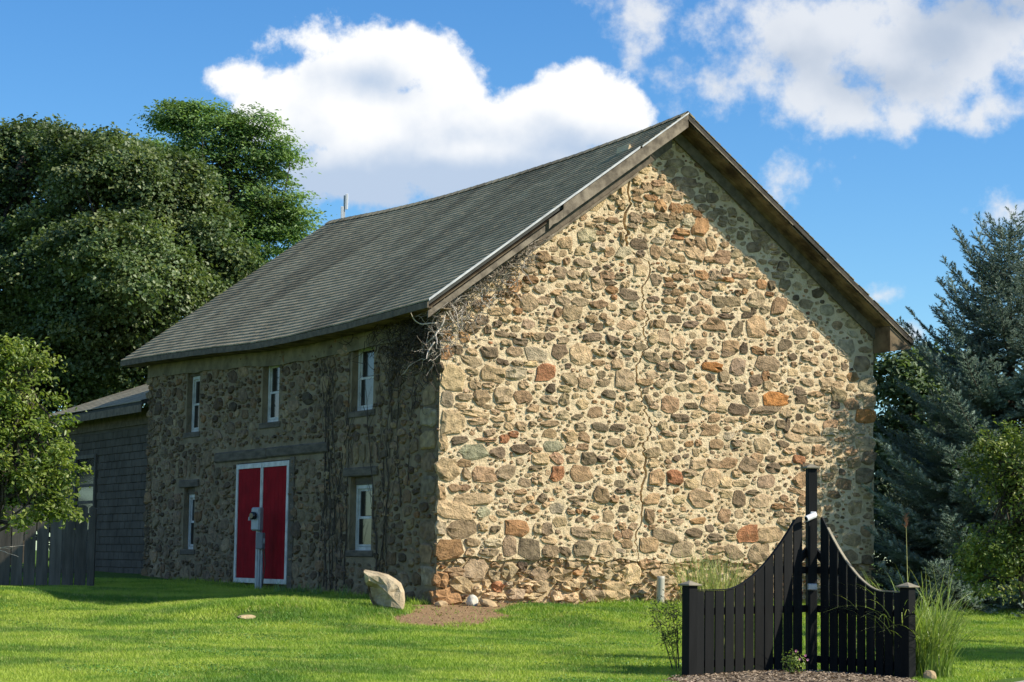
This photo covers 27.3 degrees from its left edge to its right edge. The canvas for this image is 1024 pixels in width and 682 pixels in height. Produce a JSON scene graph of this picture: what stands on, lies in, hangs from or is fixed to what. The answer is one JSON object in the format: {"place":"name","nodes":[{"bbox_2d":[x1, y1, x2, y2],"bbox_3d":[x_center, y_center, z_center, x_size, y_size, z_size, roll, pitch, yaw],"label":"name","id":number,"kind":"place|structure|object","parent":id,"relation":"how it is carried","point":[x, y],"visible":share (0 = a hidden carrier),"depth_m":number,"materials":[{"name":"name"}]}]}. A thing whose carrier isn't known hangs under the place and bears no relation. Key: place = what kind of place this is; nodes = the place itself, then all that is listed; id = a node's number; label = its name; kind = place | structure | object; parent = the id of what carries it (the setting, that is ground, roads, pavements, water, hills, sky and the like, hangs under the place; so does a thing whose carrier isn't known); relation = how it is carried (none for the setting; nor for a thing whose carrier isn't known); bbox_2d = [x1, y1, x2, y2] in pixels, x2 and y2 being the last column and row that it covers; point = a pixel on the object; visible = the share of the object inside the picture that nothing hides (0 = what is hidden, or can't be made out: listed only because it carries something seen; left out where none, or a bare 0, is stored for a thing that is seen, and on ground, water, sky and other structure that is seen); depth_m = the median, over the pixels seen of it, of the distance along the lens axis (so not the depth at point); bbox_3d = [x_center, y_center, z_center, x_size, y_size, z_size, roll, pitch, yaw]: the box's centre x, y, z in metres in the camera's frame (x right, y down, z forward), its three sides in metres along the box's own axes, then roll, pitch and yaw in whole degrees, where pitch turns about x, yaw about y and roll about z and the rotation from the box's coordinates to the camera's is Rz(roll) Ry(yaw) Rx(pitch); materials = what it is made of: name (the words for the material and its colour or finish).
{"place":"outdoors","nodes":[
{"label":"outdoors","id":0,"kind":"place"},
{"bbox_2d":[0,0,1023,562],"label":"sky","id":1,"kind":"structure","parent":0,"point":[881,127],"materials":[{"name":"blue"}]},
{"bbox_2d":[0,550,1023,681],"bbox_3d":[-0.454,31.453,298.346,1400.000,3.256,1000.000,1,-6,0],"label":"lawn","id":2,"kind":"structure","parent":0,"point":[417,619],"depth_m":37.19,"materials":[{"name":"green plant"}]},
{"bbox_2d":[2,367,84,564],"bbox_3d":[-16.032,3.729,65.985,8.498,6.731,6.301,1,-6,0],"label":"tree","id":3,"kind":"object","parent":2,"relation":"on","point":[47,439],"visible":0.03,"depth_m":64.67,"materials":[{"name":"green plant"}]},
{"bbox_2d":[0,333,93,556],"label":"pear tree","id":4,"kind":"object","parent":2,"relation":"on","point":[17,409],"visible":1,"depth_m":33.32,"materials":[{"name":"green plant"}]},
{"bbox_2d":[0,505,96,585],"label":"wooden fence","id":5,"kind":"object","parent":2,"relation":"on","point":[29,570],"visible":0.69,"depth_m":45.35,"materials":[{"name":"grey wood"}]},
{"bbox_2d":[0,112,143,562],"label":"maple tree","id":6,"kind":"object","parent":2,"relation":"on","point":[20,218],"visible":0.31,"depth_m":65.74,"materials":[{"name":"green plant"}]},
{"bbox_2d":[37,384,148,573],"bbox_3d":[-8.768,3.467,58.204,6.270,7.335,8.960,4,-7,-29],"label":"block annex","id":7,"kind":"object","parent":2,"relation":"on","point":[108,434],"visible":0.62,"depth_m":56.09,"materials":[{"name":"grey wood"}]},
{"bbox_2d":[73,454,97,532],"bbox_3d":[-11.750,4.222,58.213,0.110,2.150,1.840,4,-7,-29],"label":"window","id":8,"kind":"structure","parent":7,"relation":"in","point":[88,495],"depth_m":58.10,"materials":[{"name":"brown wood"}]},
{"bbox_2d":[1,118,267,407],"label":"maple tree","id":9,"kind":"object","parent":2,"relation":"on","point":[139,258],"visible":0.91,"depth_m":64.30,"materials":[{"name":"green plant"}]},
{"bbox_2d":[129,97,336,266],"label":"locust tree","id":10,"kind":"object","parent":2,"relation":"on","point":[272,218],"visible":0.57,"depth_m":82.60,"materials":[{"name":"green plant"}]},
{"bbox_2d":[237,615,255,618],"bbox_3d":[-4.429,4.620,35.309,0.322,0.093,0.570,1,-6,0],"label":"stone","id":11,"kind":"object","parent":2,"relation":"on","point":[247,616],"visible":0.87,"depth_m":35.13,"materials":[{"name":"stone"}]},
{"bbox_2d":[248,507,265,588],"bbox_3d":[-5.501,4.480,45.271,0.520,1.822,0.300,-4,-8,40],"label":"meter post","id":12,"kind":"object","parent":2,"relation":"on","point":[255,517],"visible":0.92,"depth_m":45.25,"materials":[{"name":"metal"}]},
{"bbox_2d":[273,581,285,591],"bbox_3d":[-4.797,5.072,43.672,0.358,0.304,0.288,1,-6,0],"label":"weed","id":13,"kind":"object","parent":2,"relation":"on","point":[278,587],"visible":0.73,"depth_m":43.62,"materials":[{"name":"green plant"}]},
{"bbox_2d":[298,582,309,592],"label":"weed","id":14,"kind":"object","parent":2,"relation":"on","point":[299,585],"visible":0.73,"depth_m":42.92,"materials":[{"name":"green plant"}]},
{"bbox_2d":[311,583,322,594],"bbox_3d":[-3.903,4.951,42.139,0.272,0.276,0.360,1,-6,0],"label":"weed","id":15,"kind":"object","parent":2,"relation":"on","point":[314,590],"visible":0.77,"depth_m":42.10,"materials":[{"name":"green plant"}]},
{"bbox_2d":[339,585,354,595],"bbox_3d":[-3.268,4.879,41.367,0.307,0.308,0.368,3,-6,-23],"label":"weed","id":16,"kind":"object","parent":2,"relation":"on","point":[340,592],"visible":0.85,"depth_m":41.33,"materials":[{"name":"green plant"}]},
{"bbox_2d":[364,570,404,609],"bbox_3d":[-2.270,4.419,37.360,0.743,0.737,0.540,1,-6,0],"label":"boulder","id":17,"kind":"object","parent":2,"relation":"on","point":[386,590],"visible":0.96,"depth_m":37.20,"materials":[{"name":"beige stone"}]},
{"bbox_2d":[434,600,447,606],"bbox_3d":[-1.306,4.809,38.446,0.231,0.176,0.216,-3,-7,34],"label":"rubble stone","id":18,"kind":"object","parent":2,"relation":"on","point":[440,603],"visible":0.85,"depth_m":38.39,"materials":[{"name":"beige stone"}]},
{"bbox_2d":[466,594,477,605],"bbox_3d":[-0.726,4.770,38.759,0.220,0.236,0.178,3,-6,-19],"label":"round stone","id":19,"kind":"object","parent":2,"relation":"on","point":[472,600],"visible":1,"depth_m":38.70,"materials":[{"name":"white stone"}]},
{"bbox_2d":[395,602,561,626],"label":"leaf litter","id":20,"kind":"object","parent":2,"relation":"on","point":[451,614],"visible":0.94,"depth_m":36.83,"materials":[{"name":"brown plant"}]},
{"bbox_2d":[479,599,496,606],"bbox_3d":[-0.429,4.821,38.652,0.355,0.179,0.228,21,-6,2],"label":"flat stone","id":21,"kind":"object","parent":2,"relation":"on","point":[487,602],"visible":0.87,"depth_m":38.59,"materials":[{"name":"beige stone"}]},
{"bbox_2d":[0,602,1023,681],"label":"clover","id":22,"kind":"object","parent":2,"relation":"on","point":[277,655],"visible":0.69,"depth_m":27.14,"materials":[{"name":"green plant"}]},
{"bbox_2d":[120,111,913,604],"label":"stone barn","id":23,"kind":"structure","parent":2,"relation":"on","point":[664,363],"depth_m":42.14,"materials":[{"name":"stone"}]},
{"bbox_2d":[233,463,261,582],"bbox_3d":[-5.830,4.032,46.770,0.070,2.630,1.473,4,-7,-29],"label":"door leaf","id":24,"kind":"structure","parent":23,"relation":"in","point":[248,476],"depth_m":46.87,"materials":[{"name":"red paint"}]},
{"bbox_2d":[261,460,289,584],"bbox_3d":[-5.097,3.907,45.471,0.070,2.630,1.473,4,-7,-29],"label":"door leaf","id":25,"kind":"structure","parent":23,"relation":"in","point":[275,475],"depth_m":45.41,"materials":[{"name":"red paint"}]},
{"bbox_2d":[341,194,347,217],"bbox_3d":[-4.419,-3.506,55.696,0.185,0.760,0.085,1,-6,0],"label":"antenna mast","id":26,"kind":"object","parent":23,"relation":"on","point":[344,206],"visible":0.93,"depth_m":55.67,"materials":[{"name":"metal"}]},
{"bbox_2d":[314,335,425,590],"bbox_3d":[-2.867,2.427,41.583,0.068,5.143,5.020,4,-7,-29],"label":"climbing vine","id":27,"kind":"object","parent":23,"relation":"attached to","point":[339,484],"visible":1,"depth_m":42.38,"materials":[{"name":"brown plant"}]},
{"bbox_2d":[339,233,553,414],"bbox_3d":[-1.908,-0.389,40.107,2.898,3.672,4.917,12,-13,-62],"label":"dead vine","id":28,"kind":"object","parent":23,"relation":"attached to","point":[420,331],"visible":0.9,"depth_m":39.49,"materials":[{"name":"brown plant"}]},
{"bbox_2d":[639,589,681,669],"bbox_3d":[1.813,3.487,25.413,0.806,1.004,0.609,-5,-8,43],"label":"twiggy plant","id":29,"kind":"object","parent":2,"relation":"on","point":[663,632],"visible":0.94,"depth_m":25.39,"materials":[{"name":"green plant"}]},
{"bbox_2d":[656,576,664,602],"bbox_3d":[2.866,4.839,40.783,0.168,0.600,0.156,1,-6,0],"label":"vent pipe","id":30,"kind":"object","parent":2,"relation":"on","point":[660,585],"visible":0.9,"depth_m":40.73,"materials":[{"name":"plastic"}]},
{"bbox_2d":[666,548,762,615],"bbox_3d":[2.569,3.390,27.176,1.365,1.538,1.245,-4,-8,40],"label":"dry grass clump","id":31,"kind":"object","parent":2,"relation":"on","point":[705,583],"visible":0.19,"depth_m":27.16,"materials":[{"name":"green plant"}]},
{"bbox_2d":[662,669,918,681],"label":"mulch bed","id":32,"kind":"object","parent":2,"relation":"on","point":[746,677],"visible":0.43,"depth_m":23.57,"materials":[{"name":"brown wood"}]},
{"bbox_2d":[781,648,808,673],"bbox_3d":[3.210,3.654,24.009,0.328,0.318,0.240,1,-6,0],"label":"rose bush","id":33,"kind":"object","parent":32,"relation":"on","point":[790,662],"visible":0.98,"depth_m":23.98,"materials":[{"name":"green plant"}]},
{"bbox_2d":[678,464,919,678],"bbox_3d":[3.306,2.735,24.876,2.783,2.638,1.315,1,-6,0],"label":"black fence","id":34,"kind":"object","parent":32,"relation":"on","point":[735,634],"visible":0.91,"depth_m":24.89,"materials":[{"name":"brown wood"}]},
{"bbox_2d":[804,512,816,521],"bbox_3d":[3.595,2.110,25.372,0.190,0.123,0.096,6,-8,-43],"label":"security camera","id":35,"kind":"object","parent":34,"relation":"attached to","point":[810,516],"visible":1,"depth_m":25.33,"materials":[{"name":"white plastic"}]},
{"bbox_2d":[807,583,816,589],"bbox_3d":[3.603,2.949,25.335,0.116,0.080,0.042,1,-6,0],"label":"junction plate","id":36,"kind":"object","parent":34,"relation":"attached to","point":[811,586],"visible":1,"depth_m":25.32,"materials":[{"name":"metal"}]},
{"bbox_2d":[823,513,1018,677],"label":"ornamental grass","id":37,"kind":"object","parent":2,"relation":"on","point":[934,646],"depth_m":24.51,"materials":[{"name":"green plant"}]},
{"bbox_2d":[873,338,972,550],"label":"background tree","id":38,"kind":"object","parent":2,"relation":"on","point":[905,368],"visible":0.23,"depth_m":65.48,"materials":[{"name":"green plant"}]},
{"bbox_2d":[871,461,984,589],"bbox_3d":[9.299,4.491,46.896,3.838,3.692,3.447,1,-6,0],"label":"dark spruce","id":39,"kind":"object","parent":2,"relation":"on","point":[897,533],"visible":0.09,"depth_m":46.80,"materials":[{"name":"green plant"}]},
{"bbox_2d":[923,670,936,679],"bbox_3d":[4.783,3.836,24.159,0.171,0.146,0.160,29,-5,3],"label":"fence stone","id":40,"kind":"object","parent":2,"relation":"on","point":[929,674],"visible":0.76,"depth_m":24.10,"materials":[{"name":"beige stone"}]},
{"bbox_2d":[861,204,1023,617],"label":"blue spruce","id":41,"kind":"object","parent":2,"relation":"on","point":[1001,398],"visible":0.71,"depth_m":43.70,"materials":[{"name":"green plant"}]},
{"bbox_2d":[871,404,1022,581],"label":"background tree","id":42,"kind":"object","parent":2,"relation":"on","point":[879,554],"visible":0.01,"depth_m":59.48,"materials":[{"name":"green plant"}]},
{"bbox_2d":[881,362,1023,569],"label":"dark spruce","id":43,"kind":"object","parent":2,"relation":"on","point":[939,403],"visible":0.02,"depth_m":51.48,"materials":[{"name":"green plant"}]},
{"bbox_2d":[938,415,1023,607],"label":"crab apple tree","id":44,"kind":"object","parent":2,"relation":"on","point":[1010,485],"visible":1,"depth_m":33.74,"materials":[{"name":"green plant"}]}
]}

